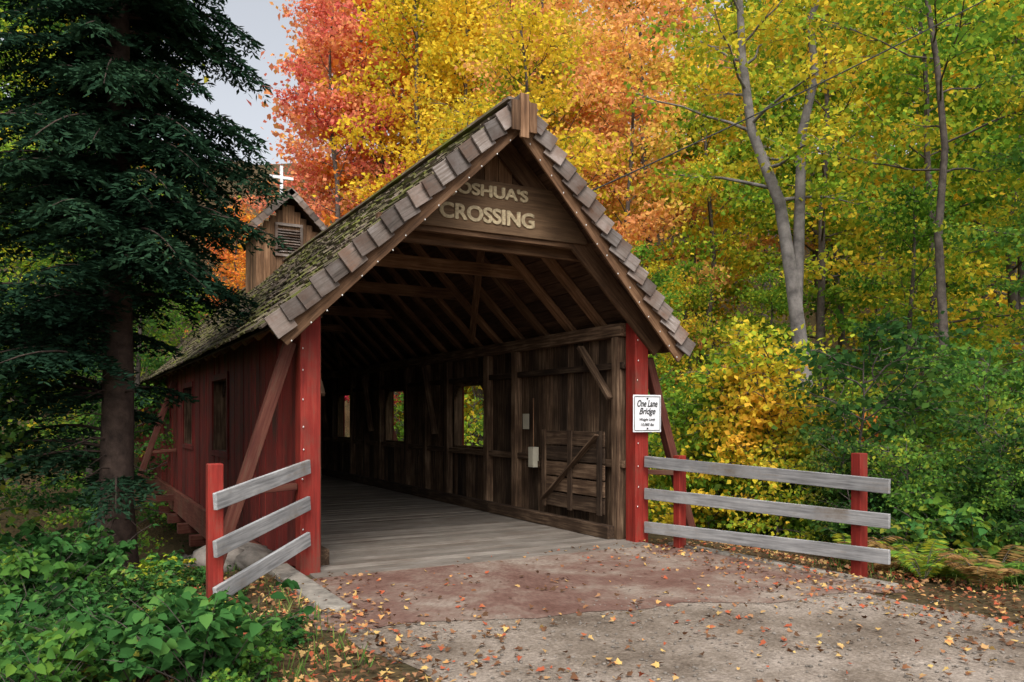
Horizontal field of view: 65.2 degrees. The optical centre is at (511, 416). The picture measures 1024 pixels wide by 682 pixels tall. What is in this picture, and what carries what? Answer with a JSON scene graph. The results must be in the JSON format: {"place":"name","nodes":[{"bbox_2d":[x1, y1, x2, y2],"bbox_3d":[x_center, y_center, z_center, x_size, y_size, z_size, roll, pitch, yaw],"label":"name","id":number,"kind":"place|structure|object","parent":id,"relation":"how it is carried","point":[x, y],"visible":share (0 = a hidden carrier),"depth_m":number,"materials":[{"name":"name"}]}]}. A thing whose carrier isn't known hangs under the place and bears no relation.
{"place":"outdoors","nodes":[
{"label":"outdoors","id":0,"kind":"place"},
{"bbox_2d":[0,0,962,164],"label":"sky","id":1,"kind":"structure","parent":0,"point":[259,18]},
{"bbox_2d":[0,161,1023,681],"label":"ground","id":2,"kind":"structure","parent":0,"point":[172,537],"depth_m":10.90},
{"bbox_2d":[0,594,45,656],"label":"bramble bush","id":3,"kind":"object","parent":2,"relation":"on","point":[8,630],"visible":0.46,"depth_m":5.32,"materials":[{"name":"green plant"}]},
{"bbox_2d":[0,253,57,547],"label":"maple tree","id":4,"kind":"object","parent":2,"relation":"on","point":[18,497],"visible":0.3,"depth_m":18.22,"materials":[{"name":"green plant"}]},
{"bbox_2d":[0,367,75,538],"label":"understory shrub","id":5,"kind":"object","parent":2,"relation":"on","point":[15,510],"visible":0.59,"depth_m":8.95,"materials":[{"name":"green plant"}]},
{"bbox_2d":[0,9,78,480],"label":"maple tree","id":6,"kind":"object","parent":2,"relation":"on","point":[5,24],"visible":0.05,"depth_m":26.25,"materials":[{"name":"green plant"}]},
{"bbox_2d":[0,588,84,630],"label":"bramble bush","id":7,"kind":"object","parent":2,"relation":"on","point":[12,604],"visible":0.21,"depth_m":6.13,"materials":[{"name":"green plant"}]},
{"bbox_2d":[0,520,91,560],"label":"bramble bush","id":8,"kind":"object","parent":2,"relation":"on","point":[34,529],"visible":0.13,"depth_m":9.29,"materials":[{"name":"green plant"}]},
{"bbox_2d":[0,118,100,500],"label":"maple tree","id":9,"kind":"object","parent":2,"relation":"on","point":[18,272],"visible":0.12,"depth_m":21.53,"materials":[{"name":"green plant"}]},
{"bbox_2d":[0,547,103,602],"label":"bramble bush","id":10,"kind":"object","parent":2,"relation":"on","point":[46,569],"visible":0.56,"depth_m":7.28,"materials":[{"name":"green plant"}]},
{"bbox_2d":[0,633,108,681],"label":"bramble bush","id":11,"kind":"object","parent":2,"relation":"on","point":[21,654],"visible":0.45,"depth_m":4.80,"materials":[{"name":"green plant"}]},
{"bbox_2d":[0,528,113,580],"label":"bramble bush","id":12,"kind":"object","parent":2,"relation":"on","point":[48,544],"visible":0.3,"depth_m":8.02,"materials":[{"name":"green plant"}]},
{"bbox_2d":[0,620,118,681],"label":"bramble bush","id":13,"kind":"object","parent":2,"relation":"on","point":[45,670],"visible":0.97,"depth_m":4.57,"materials":[{"name":"green plant"}]},
{"bbox_2d":[36,575,136,608],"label":"bramble bush","id":14,"kind":"object","parent":2,"relation":"on","point":[88,588],"visible":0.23,"depth_m":7.14,"materials":[{"name":"green plant"}]},
{"bbox_2d":[0,138,177,549],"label":"maple tree","id":15,"kind":"object","parent":2,"relation":"on","point":[62,500],"visible":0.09,"depth_m":21.30,"materials":[{"name":"green plant"}]},
{"bbox_2d":[21,620,165,681],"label":"bramble bush","id":16,"kind":"object","parent":2,"relation":"on","point":[101,652],"visible":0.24,"depth_m":4.95,"materials":[{"name":"green plant"}]},
{"bbox_2d":[38,515,159,584],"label":"bramble bush","id":17,"kind":"object","parent":2,"relation":"on","point":[115,552],"visible":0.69,"depth_m":8.48,"materials":[{"name":"green plant"}]},
{"bbox_2d":[23,251,200,554],"bbox_3d":[-8.888,-0.157,19.360,5.044,8.253,3.967,0,0,-9],"label":"maple tree","id":18,"kind":"object","parent":2,"relation":"on","point":[139,363],"visible":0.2,"depth_m":19.01,"materials":[{"name":"green plant"}]},
{"bbox_2d":[35,601,190,681],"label":"bramble bush","id":19,"kind":"object","parent":2,"relation":"on","point":[123,675],"visible":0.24,"depth_m":5.16,"materials":[{"name":"green plant"}]},
{"bbox_2d":[0,0,294,580],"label":"hemlock tree","id":20,"kind":"object","parent":2,"relation":"on","point":[122,63],"visible":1,"depth_m":8.95,"materials":[{"name":"green plant"}]},
{"bbox_2d":[103,559,201,609],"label":"bramble bush","id":21,"kind":"object","parent":2,"relation":"on","point":[170,566],"visible":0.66,"depth_m":7.61,"materials":[{"name":"green plant"}]},
{"bbox_2d":[134,279,211,523],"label":"maple tree","id":22,"kind":"object","parent":2,"relation":"on","point":[180,337],"visible":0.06,"depth_m":24.75,"materials":[{"name":"green plant"}]},
{"bbox_2d":[105,597,274,681],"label":"bramble bush","id":23,"kind":"object","parent":2,"relation":"on","point":[228,660],"visible":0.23,"depth_m":4.94,"materials":[{"name":"green plant"}]},
{"bbox_2d":[141,542,273,587],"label":"bank stones","id":24,"kind":"object","parent":2,"relation":"on","point":[244,556],"visible":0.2,"depth_m":8.96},
{"bbox_2d":[101,575,314,681],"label":"bramble bush","id":25,"kind":"object","parent":2,"relation":"on","point":[156,646],"visible":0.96,"depth_m":4.85,"materials":[{"name":"green plant"}]},
{"bbox_2d":[185,205,260,333],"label":"maple tree","id":26,"kind":"object","parent":2,"relation":"on","point":[233,271],"visible":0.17,"depth_m":28.59,"materials":[{"name":"orange plant"}]},
{"bbox_2d":[200,663,277,681],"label":"bramble bush","id":27,"kind":"object","parent":2,"relation":"on","point":[222,676],"visible":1,"depth_m":4.62,"materials":[{"name":"green plant"}]},
{"bbox_2d":[206,460,310,597],"bbox_3d":[-2.440,1.205,7.736,0.207,1.590,1.732,0,0,13],"label":"wooden fence","id":28,"kind":"object","parent":2,"relation":"on","point":[219,498],"visible":0.81,"depth_m":7.30,"materials":[{"name":"grey wood"}]},
{"bbox_2d":[216,627,306,681],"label":"bramble bush","id":29,"kind":"object","parent":2,"relation":"on","point":[260,661],"visible":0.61,"depth_m":5.13,"materials":[{"name":"green plant"}]},
{"bbox_2d":[268,563,350,613],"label":"concrete curb","id":30,"kind":"structure","parent":2,"relation":"on","point":[314,592],"depth_m":7.57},
{"bbox_2d":[248,1,387,226],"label":"forest tree","id":31,"kind":"object","parent":2,"relation":"on","point":[324,149],"visible":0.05,"depth_m":50.75,"materials":[{"name":"red plant"}]},
{"bbox_2d":[228,0,419,268],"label":"maple tree","id":32,"kind":"object","parent":2,"relation":"on","point":[314,34],"visible":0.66,"depth_m":32.41,"materials":[{"name":"red plant"}]},
{"bbox_2d":[240,0,438,262],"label":"forest tree","id":33,"kind":"object","parent":2,"relation":"on","point":[349,4],"visible":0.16,"depth_m":34.54,"materials":[{"name":"red plant"}]},
{"bbox_2d":[290,10,437,209],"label":"maple tree","id":34,"kind":"object","parent":2,"relation":"on","point":[353,156],"visible":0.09,"depth_m":34.14,"materials":[{"name":"plant"}]},
{"bbox_2d":[271,0,468,226],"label":"forest tree","id":35,"kind":"object","parent":2,"relation":"on","point":[332,217],"visible":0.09,"depth_m":34.18,"materials":[{"name":"orange plant"}]},
{"bbox_2d":[312,0,484,205],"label":"maple tree","id":36,"kind":"object","parent":2,"relation":"on","point":[397,5],"visible":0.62,"depth_m":29.96,"materials":[{"name":"yellow plant"}]},
{"bbox_2d":[134,93,699,578],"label":"covered bridge","id":37,"kind":"structure","parent":2,"relation":"on","point":[492,255],"depth_m":11.78,"materials":[{"name":"brown wood"}]},
{"bbox_2d":[633,395,660,431],"bbox_3d":[1.813,-0.045,10.738,0.470,0.500,0.018,0,0,-29],"label":"one lane bridge sign","id":38,"kind":"object","parent":37,"relation":"attached to","point":[646,413],"visible":1,"depth_m":10.73,"materials":[{"name":"metal"}]},
{"bbox_2d":[342,0,524,187],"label":"forest tree","id":39,"kind":"object","parent":2,"relation":"on","point":[390,44],"visible":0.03,"depth_m":33.92,"materials":[{"name":"yellow plant"}]},
{"bbox_2d":[388,75,497,412],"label":"forest tree","id":40,"kind":"object","parent":2,"relation":"on","point":[462,102],"visible":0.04,"depth_m":30.53,"materials":[{"name":"yellow plant"}]},
{"bbox_2d":[410,85,515,157],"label":"beech tree","id":41,"kind":"object","parent":2,"relation":"on","point":[473,100],"visible":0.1,"depth_m":24.49,"materials":[{"name":"yellow plant"}]},
{"bbox_2d":[363,0,564,445],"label":"maple tree","id":42,"kind":"object","parent":2,"relation":"on","point":[479,17],"visible":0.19,"depth_m":29.70,"materials":[{"name":"yellow plant"}]},
{"bbox_2d":[464,386,482,445],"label":"understory shrub","id":43,"kind":"object","parent":2,"relation":"on","point":[471,412],"visible":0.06,"depth_m":25.14,"materials":[{"name":"green plant"}]},
{"bbox_2d":[363,0,597,168],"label":"forest tree","id":44,"kind":"object","parent":2,"relation":"on","point":[438,47],"visible":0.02,"depth_m":32.29,"materials":[{"name":"yellow plant"}]},
{"bbox_2d":[395,0,653,259],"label":"beech tree","id":45,"kind":"object","parent":2,"relation":"on","point":[505,58],"visible":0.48,"depth_m":21.11,"materials":[{"name":"yellow plant"}]},
{"bbox_2d":[84,548,1023,681],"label":"grass","id":46,"kind":"structure","parent":2,"relation":"on","point":[328,664],"depth_m":6.16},
{"bbox_2d":[468,0,662,265],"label":"maple tree","id":47,"kind":"object","parent":2,"relation":"on","point":[534,79],"visible":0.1,"depth_m":26.53,"materials":[{"name":"orange plant"}]},
{"bbox_2d":[112,538,1023,681],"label":"fallen leaves","id":48,"kind":"object","parent":2,"relation":"on","point":[783,555],"visible":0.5,"depth_m":6.79,"materials":[{"name":"orange plant"}]},
{"bbox_2d":[454,0,700,313],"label":"forest tree","id":49,"kind":"object","parent":2,"relation":"on","point":[592,91],"visible":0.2,"depth_m":25.77,"materials":[{"name":"orange plant"}]},
{"bbox_2d":[559,77,705,359],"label":"forest tree","id":50,"kind":"object","parent":2,"relation":"on","point":[637,149],"visible":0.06,"depth_m":30.96,"materials":[{"name":"plant"}]},
{"bbox_2d":[546,15,745,436],"bbox_3d":[3.772,-4.335,26.579,8.532,16.589,7.562,0,0,42],"label":"maple tree","id":51,"kind":"object","parent":2,"relation":"on","point":[616,74],"visible":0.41,"depth_m":25.65,"materials":[{"name":"orange plant"}]},
{"bbox_2d":[630,240,712,522],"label":"maple tree","id":52,"kind":"object","parent":2,"relation":"on","point":[657,280],"visible":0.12,"depth_m":19.32,"materials":[{"name":"green plant"}]},
{"bbox_2d":[639,259,717,522],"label":"maple tree","id":53,"kind":"object","parent":2,"relation":"on","point":[653,269],"visible":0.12,"depth_m":21.97,"materials":[{"name":"green plant"}]},
{"bbox_2d":[554,0,814,312],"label":"maple tree","id":54,"kind":"object","parent":2,"relation":"on","point":[651,8],"visible":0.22,"depth_m":30.51,"materials":[{"name":"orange plant"}]},
{"bbox_2d":[650,255,745,506],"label":"maple tree","id":55,"kind":"object","parent":2,"relation":"on","point":[687,268],"visible":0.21,"depth_m":23.23,"materials":[{"name":"green plant"}]},
{"bbox_2d":[648,384,759,538],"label":"understory shrub","id":56,"kind":"object","parent":2,"relation":"on","point":[677,395],"visible":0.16,"depth_m":15.45,"materials":[{"name":"green plant"}]},
{"bbox_2d":[640,23,790,394],"bbox_3d":[7.936,-8.060,34.144,7.838,17.240,8.822,0,0,-5],"label":"maple tree","id":57,"kind":"object","parent":2,"relation":"on","point":[723,224],"visible":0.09,"depth_m":33.56,"materials":[{"name":"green plant"}]},
{"bbox_2d":[636,50,809,421],"bbox_3d":[7.034,-4.827,28.505,7.856,16.589,8.037,0,0,-25],"label":"maple tree","id":58,"kind":"object","parent":2,"relation":"on","point":[700,235],"visible":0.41,"depth_m":27.84,"materials":[{"name":"yellow plant"}]},
{"bbox_2d":[648,350,805,541],"bbox_3d":[3.590,0.817,14.014,2.932,4.170,4.265,0,0,21],"label":"understory shrub","id":59,"kind":"object","parent":2,"relation":"on","point":[668,518],"visible":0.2,"depth_m":14.02,"materials":[{"name":"yellow plant"}]},
{"bbox_2d":[648,377,807,528],"bbox_3d":[3.756,1.347,16.016,3.063,4.304,4.534,0,0,-12],"label":"understory shrub","id":60,"kind":"object","parent":2,"relation":"on","point":[680,422],"visible":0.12,"depth_m":15.16,"materials":[{"name":"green plant"}]},
{"bbox_2d":[662,335,819,537],"bbox_3d":[4.188,0.739,14.470,2.750,4.052,4.184,0,0,4],"label":"understory shrub","id":61,"kind":"object","parent":2,"relation":"on","point":[734,355],"visible":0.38,"depth_m":13.50,"materials":[{"name":"yellow plant"}]},
{"bbox_2d":[600,0,905,421],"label":"ash tree","id":62,"kind":"object","parent":2,"relation":"on","point":[792,252],"visible":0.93,"depth_m":17.68,"materials":[{"name":"green plant"}]},
{"bbox_2d":[644,453,890,577],"bbox_3d":[2.853,1.090,9.451,0.196,1.420,3.382,0,0,-36],"label":"wooden fence","id":63,"kind":"object","parent":2,"relation":"on","point":[860,484],"visible":0.86,"depth_m":9.01,"materials":[{"name":"grey wood"}]},
{"bbox_2d":[669,0,877,316],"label":"forest tree","id":64,"kind":"object","parent":2,"relation":"on","point":[728,16],"visible":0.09,"depth_m":42.75,"materials":[{"name":"green plant"}]},
{"bbox_2d":[689,311,858,535],"bbox_3d":[4.827,0.541,13.928,3.001,4.410,4.371,0,0,35],"label":"understory shrub","id":65,"kind":"object","parent":2,"relation":"on","point":[749,341],"visible":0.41,"depth_m":13.03,"materials":[{"name":"yellow plant"}]},
{"bbox_2d":[712,268,835,433],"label":"maple tree","id":66,"kind":"object","parent":2,"relation":"on","point":[775,298],"visible":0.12,"depth_m":20.75,"materials":[{"name":"green plant"}]},
{"bbox_2d":[718,431,837,541],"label":"understory shrub","id":67,"kind":"object","parent":2,"relation":"on","point":[791,462],"visible":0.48,"depth_m":12.80,"materials":[{"name":"yellow plant"}]},
{"bbox_2d":[668,542,899,587],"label":"concrete curb","id":68,"kind":"structure","parent":2,"relation":"on","point":[798,567],"depth_m":8.95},
{"bbox_2d":[710,370,873,539],"bbox_3d":[4.983,0.874,13.558,3.503,3.424,2.416,0,0,23],"label":"understory shrub","id":69,"kind":"object","parent":2,"relation":"on","point":[805,523],"visible":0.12,"depth_m":13.55,"materials":[{"name":"yellow plant"}]},
{"bbox_2d":[751,387,898,534],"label":"understory shrub","id":70,"kind":"object","parent":2,"relation":"on","point":[795,418],"visible":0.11,"depth_m":13.47,"materials":[{"name":"green plant"}]},
{"bbox_2d":[679,0,972,409],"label":"forest tree","id":71,"kind":"object","parent":2,"relation":"on","point":[767,102],"visible":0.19,"depth_m":27.58,"materials":[{"name":"green plant"}]},
{"bbox_2d":[706,0,963,398],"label":"maple tree","id":72,"kind":"object","parent":2,"relation":"on","point":[806,281],"visible":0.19,"depth_m":29.87,"materials":[{"name":"green plant"}]},
{"bbox_2d":[706,0,977,392],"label":"maple tree","id":73,"kind":"object","parent":2,"relation":"on","point":[825,114],"visible":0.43,"depth_m":24.34,"materials":[{"name":"green plant"}]},
{"bbox_2d":[794,425,909,542],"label":"understory shrub","id":74,"kind":"object","parent":2,"relation":"on","point":[847,451],"visible":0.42,"depth_m":11.57,"materials":[{"name":"green plant"}]},
{"bbox_2d":[714,307,995,541],"bbox_3d":[5.166,0.618,12.924,2.917,4.303,4.479,0,0,-35],"label":"understory shrub","id":75,"kind":"object","parent":2,"relation":"on","point":[840,410],"visible":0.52,"depth_m":11.95,"materials":[{"name":"green plant"}]},
{"bbox_2d":[818,457,924,542],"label":"understory shrub","id":76,"kind":"object","parent":2,"relation":"on","point":[878,504],"visible":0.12,"depth_m":11.47,"materials":[{"name":"green plant"}]},
{"bbox_2d":[777,40,968,376],"bbox_3d":[17.262,-9.507,38.656,8.004,15.642,8.521,0,0,-21],"label":"forest tree","id":77,"kind":"object","parent":2,"relation":"on","point":[882,256],"visible":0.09,"depth_m":38.22,"materials":[{"name":"green plant"}]},
{"bbox_2d":[764,0,1023,477],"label":"beech tree","id":78,"kind":"object","parent":2,"relation":"on","point":[941,120],"visible":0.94,"depth_m":15.79,"materials":[{"name":"green plant"}]},
{"bbox_2d":[843,519,956,576],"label":"bramble bush","id":79,"kind":"object","parent":2,"relation":"on","point":[895,528],"visible":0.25,"depth_m":9.85,"materials":[{"name":"green plant"}]},
{"bbox_2d":[831,432,989,581],"bbox_3d":[5.202,1.313,10.466,1.609,2.191,2.319,0,0,-1],"label":"understory shrub","id":80,"kind":"object","parent":2,"relation":"on","point":[897,445],"visible":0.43,"depth_m":10.67,"materials":[{"name":"green plant"}]},
{"bbox_2d":[836,378,987,529],"bbox_3d":[6.384,1.086,13.346,2.681,3.602,3.972,0,0,33],"label":"understory shrub","id":81,"kind":"object","parent":2,"relation":"on","point":[931,436],"visible":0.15,"depth_m":13.29,"materials":[{"name":"green plant"}]},
{"bbox_2d":[803,0,1023,396],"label":"maple tree","id":82,"kind":"object","parent":2,"relation":"on","point":[887,90],"visible":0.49,"depth_m":21.96,"materials":[{"name":"green plant"}]},
{"bbox_2d":[872,481,958,535],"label":"understory shrub","id":83,"kind":"object","parent":2,"relation":"on","point":[906,507],"visible":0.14,"depth_m":10.65,"materials":[{"name":"green plant"}]},
{"bbox_2d":[812,177,1019,426],"bbox_3d":[9.912,-1.046,19.701,5.068,9.585,5.278,0,0,27],"label":"maple tree","id":84,"kind":"object","parent":2,"relation":"on","point":[916,202],"visible":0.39,"depth_m":19.36,"materials":[{"name":"green plant"}]},
{"bbox_2d":[810,0,1023,409],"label":"forest tree","id":85,"kind":"object","parent":2,"relation":"on","point":[1012,297],"visible":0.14,"depth_m":24.17,"materials":[{"name":"green plant"}]},
{"bbox_2d":[841,327,1023,475],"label":"understory shrub","id":86,"kind":"object","parent":2,"relation":"on","point":[940,357],"visible":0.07,"depth_m":14.60,"materials":[{"name":"green plant"}]},
{"bbox_2d":[890,539,975,580],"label":"fern","id":87,"kind":"object","parent":2,"relation":"on","point":[905,557],"visible":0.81,"depth_m":8.36,"materials":[{"name":"green plant"}]},
{"bbox_2d":[874,47,1010,397],"bbox_3d":[20.818,-8.912,36.262,9.374,17.103,10.102,0,0,-11],"label":"forest tree","id":88,"kind":"object","parent":2,"relation":"on","point":[956,196],"visible":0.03,"depth_m":35.79,"materials":[{"name":"green plant"}]},
{"bbox_2d":[879,26,1016,416],"bbox_3d":[20.338,-10.141,34.192,9.514,21.779,8.054,0,0,32],"label":"forest tree","id":89,"kind":"object","parent":2,"relation":"on","point":[970,299],"visible":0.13,"depth_m":34.41,"materials":[{"name":"green plant"}]},
{"bbox_2d":[885,0,1023,359],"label":"maple tree","id":90,"kind":"object","parent":2,"relation":"on","point":[1020,271],"visible":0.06,"depth_m":25.65,"materials":[{"name":"green plant"}]},
{"bbox_2d":[886,342,1023,493],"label":"understory shrub","id":91,"kind":"object","parent":2,"relation":"on","point":[984,362],"visible":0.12,"depth_m":14.19,"materials":[{"name":"green plant"}]},
{"bbox_2d":[891,492,1020,557],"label":"bramble bush","id":92,"kind":"object","parent":2,"relation":"on","point":[937,501],"visible":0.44,"depth_m":10.12,"materials":[{"name":"green plant"}]},
{"bbox_2d":[891,506,1023,553],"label":"bramble bush","id":93,"kind":"object","parent":2,"relation":"on","point":[949,519],"visible":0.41,"depth_m":9.83,"materials":[{"name":"green plant"}]},
{"bbox_2d":[911,338,1023,494],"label":"understory shrub","id":94,"kind":"object","parent":2,"relation":"on","point":[994,375],"visible":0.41,"depth_m":12.46,"materials":[{"name":"green plant"}]},
{"bbox_2d":[916,411,1023,558],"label":"understory shrub","id":95,"kind":"object","parent":2,"relation":"on","point":[995,449],"visible":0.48,"depth_m":10.30,"materials":[{"name":"green plant"}]},
{"bbox_2d":[922,2,1023,305],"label":"maple tree","id":96,"kind":"object","parent":2,"relation":"on","point":[975,230],"visible":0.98,"depth_m":14.82,"materials":[{"name":"green plant"}]},
{"bbox_2d":[928,0,1023,417],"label":"maple tree","id":97,"kind":"object","parent":2,"relation":"on","point":[971,272],"visible":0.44,"depth_m":20.18,"materials":[{"name":"green plant"}]},
{"bbox_2d":[933,548,1023,590],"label":"fern","id":98,"kind":"object","parent":2,"relation":"on","point":[971,569],"visible":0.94,"depth_m":7.73,"materials":[{"name":"brown plant"}]},
{"bbox_2d":[962,455,1023,562],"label":"understory shrub","id":99,"kind":"object","parent":2,"relation":"on","point":[1002,495],"visible":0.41,"depth_m":10.07,"materials":[{"name":"green plant"}]},
{"bbox_2d":[972,410,1023,544],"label":"understory shrub","id":100,"kind":"object","parent":2,"relation":"on","point":[1020,504],"visible":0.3,"depth_m":10.08,"materials":[{"name":"green plant"}]},
{"bbox_2d":[973,144,1023,388],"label":"maple tree","id":101,"kind":"object","parent":2,"relation":"on","point":[1014,324],"visible":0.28,"depth_m":16.72,"materials":[{"name":"green plant"}]},
{"bbox_3d":[12.599,-3.376,14.001,1.802,13.448,0.300,0,0,-29],"label":"utility pole","id":102,"kind":"object","parent":2,"relation":"on","visible":0},
{"bbox_2d":[592,0,984,190],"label":"overhead wire","id":103,"kind":"object","parent":102,"relation":"attached to","point":[783,100],"visible":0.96,"depth_m":11.00,"materials":[{"name":"black paint"}]},
{"bbox_2d":[346,592,1023,681],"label":"gravel road","id":104,"kind":"structure","parent":0,"point":[735,655],"depth_m":5.94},
{"bbox_2d":[295,544,905,630],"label":"approach slab","id":105,"kind":"structure","parent":104,"relation":"on","point":[498,576],"depth_m":7.99,"materials":[{"name":"concrete"}]},
{"bbox_2d":[370,573,1019,681],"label":"fallen leaves","id":106,"kind":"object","parent":104,"relation":"on","point":[758,670],"depth_m":5.95,"materials":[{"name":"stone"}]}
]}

